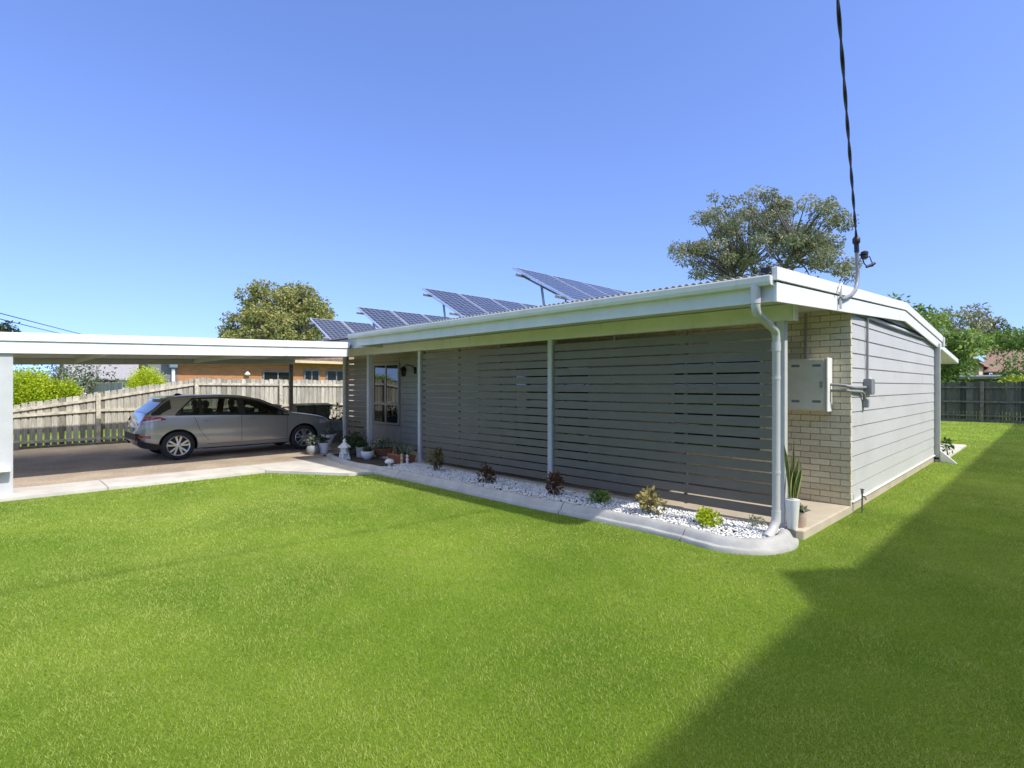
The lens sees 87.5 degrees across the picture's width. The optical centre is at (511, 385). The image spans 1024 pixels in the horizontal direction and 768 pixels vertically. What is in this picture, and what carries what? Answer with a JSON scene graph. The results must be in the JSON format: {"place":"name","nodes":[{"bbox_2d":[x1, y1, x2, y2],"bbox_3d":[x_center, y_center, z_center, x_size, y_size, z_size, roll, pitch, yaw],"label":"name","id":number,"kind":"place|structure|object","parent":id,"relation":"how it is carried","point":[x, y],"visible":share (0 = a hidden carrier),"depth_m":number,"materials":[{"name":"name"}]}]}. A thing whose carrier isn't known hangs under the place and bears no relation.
{"place":"outdoors","nodes":[
{"label":"outdoors","id":0,"kind":"place"},
{"bbox_2d":[0,319,60,333],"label":"power line","id":1,"kind":"object","parent":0,"point":[27,325],"visible":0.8,"depth_m":59.74,"materials":[{"name":"black rubber"}]},
{"bbox_2d":[0,313,79,333],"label":"power line","id":2,"kind":"object","parent":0,"point":[38,323],"visible":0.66,"depth_m":59.06,"materials":[{"name":"black rubber"}]},
{"bbox_2d":[59,364,138,393],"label":"grey roof house","id":3,"kind":"structure","parent":0,"point":[123,372],"depth_m":45.42,"materials":[{"name":"tile"}]},
{"bbox_2d":[13,442,340,487],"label":"driveway","id":4,"kind":"structure","parent":0,"point":[47,466],"depth_m":11.73,"materials":[{"name":"beige concrete"}]},
{"bbox_2d":[0,332,350,494],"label":"carport","id":5,"kind":"object","parent":4,"relation":"on","point":[18,348],"visible":0.9,"depth_m":9.68,"materials":[{"name":"white paint"}]},
{"bbox_2d":[0,467,10,472],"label":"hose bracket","id":6,"kind":"object","parent":5,"relation":"attached to","point":[6,469],"visible":1,"depth_m":7.93,"materials":[{"name":"white paint"}]},
{"bbox_2d":[125,393,329,459],"bbox_3d":[-6.894,0.901,13.443,4.491,1.465,2.200,0,0,-45],"label":"parked car","id":7,"kind":"object","parent":4,"relation":"on","point":[177,426],"visible":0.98,"depth_m":12.34,"materials":[{"name":"grey paint"}]},
{"bbox_2d":[293,403,313,413],"bbox_3d":[-7.319,1.117,18.576,0.600,1.035,0.710,0,0,-45],"label":"wheelie bin","id":8,"kind":"object","parent":4,"relation":"on","point":[307,408],"visible":0.4,"depth_m":18.35,"materials":[{"name":"black plastic"}]},
{"bbox_2d":[303,435,319,454],"bbox_3d":[-4.784,1.375,12.755,0.359,0.510,0.350,0,0,-45],"label":"round pot","id":9,"kind":"object","parent":4,"relation":"on","point":[311,449],"visible":1,"depth_m":12.70,"materials":[{"name":"ceramic"}]},
{"bbox_2d":[311,403,330,418],"bbox_3d":[-6.863,1.117,19.025,0.600,1.035,0.710,0,0,-45],"label":"wheelie bin","id":10,"kind":"object","parent":4,"relation":"on","point":[318,408],"visible":0.34,"depth_m":18.76,"materials":[{"name":"black plastic"}]},
{"bbox_2d":[318,435,329,453],"bbox_3d":[-4.553,1.406,12.978,0.327,0.448,0.299,0,0,0],"label":"tapered pot","id":11,"kind":"object","parent":4,"relation":"on","point":[323,445],"visible":0.98,"depth_m":12.90,"materials":[{"name":"ceramic"}]},
{"bbox_2d":[321,425,335,449],"bbox_3d":[-4.655,1.300,13.582,0.376,0.640,0.380,0,0,-45],"label":"goblet planter","id":12,"kind":"object","parent":4,"relation":"on","point":[331,435],"visible":0.88,"depth_m":13.52,"materials":[{"name":"ceramic"}]},
{"bbox_2d":[0,458,372,501],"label":"concrete path","id":13,"kind":"structure","parent":0,"point":[322,466],"depth_m":9.72,"materials":[{"name":"beige concrete"}]},
{"bbox_2d":[139,357,353,383],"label":"neighbour house","id":14,"kind":"structure","parent":0,"point":[320,369],"depth_m":24.87,"materials":[{"name":"orange brick"}]},
{"bbox_2d":[262,371,288,380],"bbox_3d":[-11.141,-0.170,25.461,1.400,1.100,0.058,0,0,-45],"label":"window","id":15,"kind":"structure","parent":14,"relation":"in","point":[266,375],"depth_m":25.38,"materials":[{"name":"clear glass"}]},
{"bbox_2d":[304,369,319,380],"bbox_3d":[-9.964,-0.220,26.618,0.800,1.200,0.058,0,0,-45],"label":"window","id":16,"kind":"structure","parent":14,"relation":"in","point":[309,374],"depth_m":26.59,"materials":[{"name":"clear glass"}]},
{"bbox_2d":[326,370,342,380],"bbox_3d":[-9.037,-0.220,27.529,1.100,1.200,0.058,0,0,-45],"label":"window","id":17,"kind":"structure","parent":14,"relation":"in","point":[337,375],"depth_m":27.46,"materials":[{"name":"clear glass"}]},
{"bbox_2d":[0,409,1023,767],"bbox_3d":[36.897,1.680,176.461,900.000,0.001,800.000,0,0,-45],"label":"lawn","id":18,"kind":"structure","parent":0,"point":[510,619],"depth_m":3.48,"materials":[{"name":"plant"}]},
{"bbox_2d":[0,320,21,331],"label":"distant tree","id":19,"kind":"object","parent":18,"relation":"on","point":[7,326],"visible":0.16,"depth_m":63.52,"materials":[{"name":"green plant"}]},
{"bbox_2d":[13,442,18,450],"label":"concrete block","id":20,"kind":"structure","parent":18,"relation":"on","point":[15,445],"depth_m":13.58,"materials":[{"name":"grey concrete"}]},
{"bbox_2d":[13,365,62,433],"bbox_3d":[-17.157,0.401,19.034,2.197,2.640,2.234,0,0,-10],"label":"golden bush","id":21,"kind":"object","parent":18,"relation":"on","point":[28,386],"visible":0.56,"depth_m":18.68,"materials":[{"name":"green plant"}]},
{"bbox_2d":[15,365,87,388],"bbox_3d":[-19.894,0.376,22.919,2.880,2.830,2.677,0,0,-12],"label":"tree","id":22,"kind":"object","parent":18,"relation":"on","point":[63,376],"visible":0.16,"depth_m":23.39,"materials":[{"name":"green plant"}]},
{"bbox_2d":[44,376,84,431],"bbox_3d":[-16.392,0.640,19.605,1.527,2.150,1.516,0,0,-45],"label":"golden bush","id":23,"kind":"object","parent":18,"relation":"on","point":[68,389],"visible":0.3,"depth_m":19.46,"materials":[{"name":"green plant"}]},
{"bbox_2d":[19,440,127,448],"bbox_3d":[-11.219,1.655,15.376,15.550,0.150,0.220,0,0,-45],"label":"sleeper edging","id":24,"kind":"object","parent":18,"relation":"on","point":[67,445],"visible":0.12,"depth_m":14.50,"materials":[{"name":"grey wood"}]},
{"bbox_2d":[30,365,124,395],"bbox_3d":[-21.325,0.107,26.067,4.328,3.372,3.526,0,0,-15],"label":"dark tree","id":25,"kind":"object","parent":18,"relation":"on","point":[86,383],"visible":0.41,"depth_m":26.14,"materials":[{"name":"green plant"}]},
{"bbox_2d":[87,382,122,394],"bbox_3d":[-18.861,0.746,24.694,0.130,1.868,10.434,0,0,-45],"label":"yard fence","id":26,"kind":"object","parent":18,"relation":"on","point":[105,386],"visible":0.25,"depth_m":23.64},
{"bbox_2d":[123,364,168,390],"bbox_3d":[-14.220,0.344,20.889,1.709,2.739,1.656,0,0,-45],"label":"golden bush","id":27,"kind":"object","parent":18,"relation":"on","point":[141,380],"visible":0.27,"depth_m":20.70,"materials":[{"name":"green plant"}]},
{"bbox_2d":[13,378,353,446],"bbox_3d":[-8.991,0.718,17.731,27.731,1.964,0.177,0,0,-45],"label":"paling fence","id":28,"kind":"object","parent":18,"relation":"on","point":[107,411],"visible":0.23,"depth_m":15.45,"materials":[{"name":"beige wood"}]},
{"bbox_2d":[215,278,337,340],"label":"olive tree","id":29,"kind":"object","parent":18,"relation":"on","point":[290,313],"visible":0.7,"depth_m":42.83,"materials":[{"name":"green plant"}]},
{"bbox_2d":[323,452,777,535],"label":"bed soil","id":30,"kind":"structure","parent":18,"relation":"on","point":[377,461],"depth_m":11.11,"materials":[{"name":"brown soil"}]},
{"bbox_2d":[338,438,350,459],"bbox_3d":[-3.688,1.389,11.771,0.242,0.474,0.280,0,0,-45],"label":"stone lantern","id":31,"kind":"object","parent":30,"relation":"on","point":[344,446],"visible":0.92,"depth_m":11.72,"materials":[{"name":"white stone"}]},
{"bbox_2d":[339,431,360,453],"bbox_3d":[-3.809,1.355,12.733,0.642,0.581,0.693,0,0,-45],"label":"leafy plant","id":32,"kind":"object","parent":30,"relation":"on","point":[348,438],"visible":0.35,"depth_m":12.71,"materials":[{"name":"green plant"}]},
{"bbox_2d":[348,434,368,453],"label":"screen plant","id":33,"kind":"object","parent":30,"relation":"on","point":[352,442],"visible":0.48,"depth_m":12.28,"materials":[{"name":"green plant"}]},
{"bbox_2d":[355,441,367,457],"bbox_3d":[-3.368,1.417,12.036,0.285,0.387,0.274,0,0,-45],"label":"grey pot","id":34,"kind":"object","parent":30,"relation":"on","point":[360,445],"visible":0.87,"depth_m":11.94,"materials":[{"name":"ceramic"}]},
{"bbox_2d":[361,446,373,459],"bbox_3d":[-3.178,1.458,11.766,0.287,0.304,0.290,0,0,-45],"label":"bowl pot","id":35,"kind":"object","parent":30,"relation":"on","point":[367,453],"visible":1,"depth_m":11.68,"materials":[{"name":"ceramic"}]},
{"bbox_2d":[387,442,415,463],"bbox_3d":[-2.331,1.396,11.207,0.370,0.428,0.662,0,0,-45],"label":"planter trough","id":36,"kind":"object","parent":30,"relation":"on","point":[399,449],"visible":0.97,"depth_m":11.09,"materials":[{"name":"ceramic"}]},
{"bbox_2d":[427,447,444,471],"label":"variegated shrub","id":37,"kind":"object","parent":30,"relation":"on","point":[436,456],"visible":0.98,"depth_m":9.86,"materials":[{"name":"green plant"}]},
{"bbox_2d":[324,453,798,555],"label":"garden kerb","id":38,"kind":"structure","parent":30,"relation":"on","point":[783,541],"depth_m":6.52,"materials":[{"name":"concrete"}]},
{"bbox_2d":[383,462,783,537],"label":"white pebbles","id":39,"kind":"object","parent":30,"relation":"on","point":[628,506],"visible":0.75,"depth_m":7.24,"materials":[{"name":"white gravel"}]},
{"bbox_2d":[385,459,393,466],"bbox_3d":[-2.411,1.515,10.529,0.185,0.170,0.190,0,0,-45],"label":"mushroom ornament","id":40,"kind":"object","parent":39,"relation":"on","point":[389,461],"visible":0.92,"depth_m":10.48,"materials":[{"name":"white ceramic"}]},
{"bbox_2d":[476,461,496,483],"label":"dark shrub","id":41,"kind":"object","parent":39,"relation":"on","point":[489,477],"visible":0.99,"depth_m":8.66,"materials":[{"name":"brown plant"}]},
{"bbox_2d":[545,470,565,496],"bbox_3d":[0.633,1.413,7.692,0.324,0.420,0.316,0,0,8],"label":"red shrub","id":42,"kind":"object","parent":39,"relation":"on","point":[553,477],"visible":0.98,"depth_m":7.68,"materials":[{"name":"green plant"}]},
{"bbox_2d":[586,489,611,504],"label":"shrub","id":43,"kind":"object","parent":39,"relation":"on","point":[604,496],"visible":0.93,"depth_m":7.19,"materials":[{"name":"green plant"}]},
{"bbox_2d":[635,486,667,514],"bbox_3d":[1.692,1.412,6.582,0.366,0.423,0.414,0,0,-45],"label":"croton shrub","id":44,"kind":"object","parent":39,"relation":"on","point":[654,502],"visible":0.98,"depth_m":6.54,"materials":[{"name":"yellow plant"}]},
{"bbox_2d":[695,506,722,527],"bbox_3d":[2.219,1.485,6.026,0.308,0.274,0.336,0,0,16],"label":"round shrub","id":45,"kind":"object","parent":39,"relation":"on","point":[703,516],"visible":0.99,"depth_m":6.01,"materials":[{"name":"green plant"}]},
{"bbox_2d":[748,514,765,526],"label":"weed sprig","id":46,"kind":"object","parent":39,"relation":"on","point":[756,518],"visible":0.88,"depth_m":5.96,"materials":[{"name":"green plant"}]},
{"bbox_2d":[267,267,956,537],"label":"brick house","id":47,"kind":"structure","parent":18,"relation":"on","point":[687,385],"depth_m":7.76,"materials":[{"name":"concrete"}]},
{"bbox_2d":[356,312,378,329],"bbox_3d":[-2.205,-1.469,15.184,4.380,0.452,1.262,0,28,-45],"label":"panel rack","id":48,"kind":"object","parent":47,"relation":"on","point":[374,328],"visible":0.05,"depth_m":13.82,"materials":[{"name":"metal"}]},
{"bbox_2d":[357,307,406,328],"bbox_3d":[-3.248,-1.696,14.006,1.000,0.044,1.640,0,28,-45],"label":"solar panel","id":49,"kind":"object","parent":48,"relation":"on","point":[380,318],"visible":0.59,"depth_m":14.09,"materials":[{"name":"glass"}]},
{"bbox_2d":[391,311,430,324],"bbox_3d":[-2.506,-1.696,14.735,1.000,0.044,1.640,0,28,-45],"label":"solar panel","id":50,"kind":"object","parent":48,"relation":"on","point":[407,318],"visible":0.46,"depth_m":14.94,"materials":[{"name":"glass"}]},
{"bbox_2d":[422,314,450,320],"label":"solar panel","id":51,"kind":"object","parent":48,"relation":"on","point":[432,317],"visible":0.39,"depth_m":15.72,"materials":[{"name":"glass"}]},
{"bbox_2d":[372,363,399,424],"bbox_3d":[-3.572,0.220,15.137,0.065,1.720,1.360,0,0,-45],"label":"window","id":52,"kind":"structure","parent":47,"relation":"in","point":[386,376],"depth_m":15.12,"materials":[{"name":"glass"}]},
{"bbox_2d":[400,364,415,376],"bbox_3d":[-2.742,-0.412,14.146,0.469,0.323,0.190,0,0,10],"label":"wall lamp","id":53,"kind":"object","parent":47,"relation":"attached to","point":[403,369],"visible":1,"depth_m":14.11,"materials":[{"name":"black metal"}]},
{"bbox_2d":[423,293,459,319],"bbox_3d":[-0.117,-1.524,13.059,4.380,0.548,1.314,0,28,-45],"label":"panel rack","id":54,"kind":"object","parent":47,"relation":"on","point":[444,312],"visible":0.11,"depth_m":11.68,"materials":[{"name":"metal"}]},
{"bbox_2d":[422,288,486,316],"bbox_3d":[-1.159,-1.806,11.880,1.000,0.044,1.640,0,28,-45],"label":"solar panel","id":55,"kind":"object","parent":54,"relation":"on","point":[459,305],"visible":0.7,"depth_m":11.87,"materials":[{"name":"glass"}]},
{"bbox_2d":[459,293,507,312],"bbox_3d":[-0.418,-1.806,12.609,1.000,0.044,1.640,0,28,-45],"label":"solar panel","id":56,"kind":"object","parent":54,"relation":"on","point":[487,305],"visible":0.48,"depth_m":12.76,"materials":[{"name":"glass"}]},
{"bbox_2d":[491,298,526,309],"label":"solar panel","id":57,"kind":"object","parent":54,"relation":"on","point":[509,305],"visible":0.37,"depth_m":13.59,"materials":[{"name":"glass"}]},
{"bbox_2d":[520,303,536,307],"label":"solar panel","id":58,"kind":"object","parent":54,"relation":"on","point":[527,305],"visible":0.18,"depth_m":14.31,"materials":[{"name":"glass"}]},
{"bbox_2d":[515,273,568,304],"bbox_3d":[2.287,-1.529,11.355,5.420,0.557,1.318,0,28,-45],"label":"panel rack","id":59,"kind":"object","parent":47,"relation":"on","point":[542,287],"visible":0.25,"depth_m":9.62,"materials":[{"name":"metal"}]},
{"bbox_2d":[512,267,592,300],"bbox_3d":[0.873,-1.816,9.812,1.000,0.044,1.640,0,28,-45],"label":"solar panel","id":60,"kind":"object","parent":59,"relation":"on","point":[565,290],"visible":0.71,"depth_m":9.76,"materials":[{"name":"glass"}]},
{"bbox_2d":[550,275,607,297],"bbox_3d":[1.615,-1.816,10.541,1.000,0.044,1.640,0,28,-45],"label":"solar panel","id":61,"kind":"object","parent":59,"relation":"on","point":[586,289],"visible":0.42,"depth_m":10.70,"materials":[{"name":"glass"}]},
{"bbox_2d":[583,282,620,295],"bbox_3d":[2.357,-1.816,11.270,1.000,0.044,1.640,0,28,-45],"label":"solar panel","id":62,"kind":"object","parent":59,"relation":"on","point":[608,291],"visible":0.31,"depth_m":11.53,"materials":[{"name":"glass"}]},
{"bbox_2d":[611,288,628,293],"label":"solar panel","id":63,"kind":"object","parent":59,"relation":"on","point":[621,292],"visible":0.13,"depth_m":12.26,"materials":[{"name":"glass"}]},
{"bbox_2d":[514,358,591,469],"bbox_3d":[0.757,0.510,10.733,0.065,2.100,2.050,0,0,-45],"label":"window","id":64,"kind":"structure","parent":47,"relation":"in","point":[576,358],"depth_m":10.56,"materials":[{"name":"glass"}]},
{"bbox_2d":[671,350,764,450],"bbox_3d":[3.143,0.250,8.304,0.065,1.620,1.480,0,0,-45],"label":"window","id":65,"kind":"structure","parent":47,"relation":"in","point":[748,350],"depth_m":8.24,"materials":[{"name":"paint"}]},
{"bbox_2d":[788,357,831,411],"bbox_3d":[4.019,-0.018,7.304,0.223,0.715,0.575,0,0,-45],"label":"meter box","id":66,"kind":"object","parent":47,"relation":"attached to","point":[809,382],"visible":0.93,"depth_m":7.18,"materials":[{"name":"metal"}]},
{"bbox_2d":[788,359,823,409],"bbox_3d":[3.933,-0.018,7.248,0.023,0.675,0.516,0,0,-45],"label":"door","id":67,"kind":"structure","parent":66,"relation":"in","point":[805,377],"depth_m":7.21,"materials":[{"name":"metal"}]},
{"bbox_2d":[838,236,875,308],"bbox_3d":[4.195,-1.425,6.640,1.036,1.010,0.197,0,0,-35],"label":"service mast","id":68,"kind":"object","parent":47,"relation":"attached to","point":[863,255],"visible":0.99,"depth_m":6.85,"materials":[{"name":"grey metal"}]},
{"bbox_2d":[836,0,857,236],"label":"service cable","id":69,"kind":"object","parent":68,"relation":"attached to","point":[839,26],"visible":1,"depth_m":5.03,"materials":[{"name":"black rubber"}]},
{"bbox_2d":[805,314,928,407],"bbox_3d":[6.838,-0.350,9.351,6.918,1.300,0.590,0,0,-40],"label":"wall conduit","id":70,"kind":"object","parent":47,"relation":"attached to","point":[868,387],"depth_m":7.45,"materials":[{"name":"white paint"}]},
{"bbox_2d":[941,347,957,363],"bbox_3d":[8.893,0.320,15.665,3.325,2.620,6.120,0,0,-45],"label":"patio cover","id":71,"kind":"object","parent":47,"relation":"attached to","point":[948,357],"visible":0.11,"depth_m":13.97,"materials":[{"name":"white metal"}]},
{"bbox_2d":[667,185,866,284],"bbox_3d":[17.060,-5.491,36.136,10.180,14.546,11.170,0,0,-45],"label":"gum tree","id":72,"kind":"object","parent":18,"relation":"on","point":[799,243],"visible":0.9,"depth_m":34.74,"materials":[{"name":"green plant"}]},
{"bbox_2d":[860,489,866,512],"bbox_3d":[4.636,1.530,7.049,0.036,0.341,0.100,0,0,-16],"label":"garden tap","id":73,"kind":"object","parent":18,"relation":"on","point":[862,492],"visible":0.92,"depth_m":7.06,"materials":[{"name":"grey metal"}]},
{"bbox_2d":[887,293,1000,397],"bbox_3d":[22.781,-1.709,30.173,7.662,7.027,7.309,0,0,-45],"label":"mango tree","id":74,"kind":"object","parent":18,"relation":"on","point":[962,347],"visible":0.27,"depth_m":28.04,"materials":[{"name":"green plant"}]},
{"bbox_2d":[938,302,1016,374],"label":"gum tree","id":75,"kind":"object","parent":18,"relation":"on","point":[980,323],"visible":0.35,"depth_m":42.89,"materials":[{"name":"green plant"}]},
{"bbox_2d":[941,381,1023,423],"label":"back fence","id":76,"kind":"object","parent":18,"relation":"on","point":[999,402],"visible":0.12,"depth_m":24.75,"materials":[{"name":"grey wood"}]},
{"bbox_2d":[975,326,1023,353],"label":"spreading tree","id":77,"kind":"object","parent":18,"relation":"on","point":[1010,341],"visible":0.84,"depth_m":39.45,"materials":[{"name":"green plant"}]},
{"bbox_2d":[989,351,1023,389],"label":"edge tree","id":78,"kind":"object","parent":18,"relation":"on","point":[1012,370],"visible":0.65,"depth_m":30.85,"materials":[{"name":"green plant"}]},
{"bbox_2d":[989,373,1023,393],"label":"fence creeper","id":79,"kind":"object","parent":18,"relation":"on","point":[1009,378],"visible":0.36,"depth_m":25.12,"materials":[{"name":"green plant"}]},
{"bbox_2d":[0,0,1023,376],"label":"sky","id":80,"kind":"structure","parent":0,"point":[159,159],"materials":[{"name":"blue"}]},
{"bbox_2d":[313,438,853,539],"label":"verandah floor","id":81,"kind":"structure","parent":0,"point":[821,516],"depth_m":7.19,"materials":[{"name":"concrete"}]},
{"bbox_2d":[322,402,342,442],"bbox_3d":[-5.015,1.036,15.126,0.730,1.189,0.740,0,0,-45],"label":"square planter","id":82,"kind":"object","parent":81,"relation":"on","point":[336,423],"visible":0.71,"depth_m":14.97,"materials":[{"name":"ceramic"}]},
{"bbox_2d":[370,436,395,455],"bbox_3d":[-2.937,1.357,12.171,0.590,0.445,0.566,0,0,-45],"label":"terracotta bowl","id":83,"kind":"object","parent":81,"relation":"on","point":[381,451],"visible":0.95,"depth_m":12.05,"materials":[{"name":"ceramic"}]},
{"bbox_2d":[784,443,801,529],"bbox_3d":[3.122,1.070,5.923,0.171,1.020,0.184,0,0,-45],"label":"potted snake plant","id":84,"kind":"object","parent":81,"relation":"on","point":[792,504],"visible":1,"depth_m":5.89,"materials":[{"name":"green plant"}]},
{"bbox_2d":[798,502,810,527],"bbox_3d":[3.237,1.441,6.009,0.184,0.279,0.198,0,0,-45],"label":"pink pot","id":85,"kind":"object","parent":81,"relation":"on","point":[802,520],"visible":0.59,"depth_m":5.96,"materials":[{"name":"ceramic"}]},
{"bbox_2d":[941,443,965,456],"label":"patio floor","id":86,"kind":"structure","parent":0,"point":[958,447],"depth_m":13.95,"materials":[{"name":"concrete"}]},
{"bbox_2d":[941,437,954,454],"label":"corner weed","id":87,"kind":"object","parent":86,"relation":"on","point":[948,441],"visible":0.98,"depth_m":12.63,"materials":[{"name":"green plant"}]},
{"bbox_2d":[941,356,988,379],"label":"cream gable house","id":88,"kind":"structure","parent":0,"point":[980,368],"depth_m":46.25,"materials":[{"name":"brown tile"}]},
{"bbox_2d":[949,375,1021,410],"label":"garden shed","id":89,"kind":"structure","parent":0,"point":[984,378],"depth_m":36.69,"materials":[{"name":"metal"}]},
{"bbox_2d":[983,349,1023,374],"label":"brown tile house","id":90,"kind":"structure","parent":0,"point":[993,370],"depth_m":48.43,"materials":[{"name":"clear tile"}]},
{"bbox_3d":[-4.222,-1.455,17.236,4.380,0.431,1.243,0,28,-45],"label":"panel rack","id":91,"kind":"object","parent":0,"visible":0},
{"bbox_2d":[310,318,352,338],"bbox_3d":[-5.267,-1.656,16.060,1.000,0.044,1.640,0,28,-45],"label":"solar panel","id":92,"kind":"object","parent":91,"relation":"on","point":[332,329],"visible":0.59,"depth_m":16.11,"materials":[{"name":"glass"}]},
{"bbox_2d":[342,321,372,332],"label":"solar panel","id":93,"kind":"object","parent":91,"relation":"on","point":[353,327],"visible":0.48,"depth_m":17.01,"materials":[{"name":"glass"}]}
]}

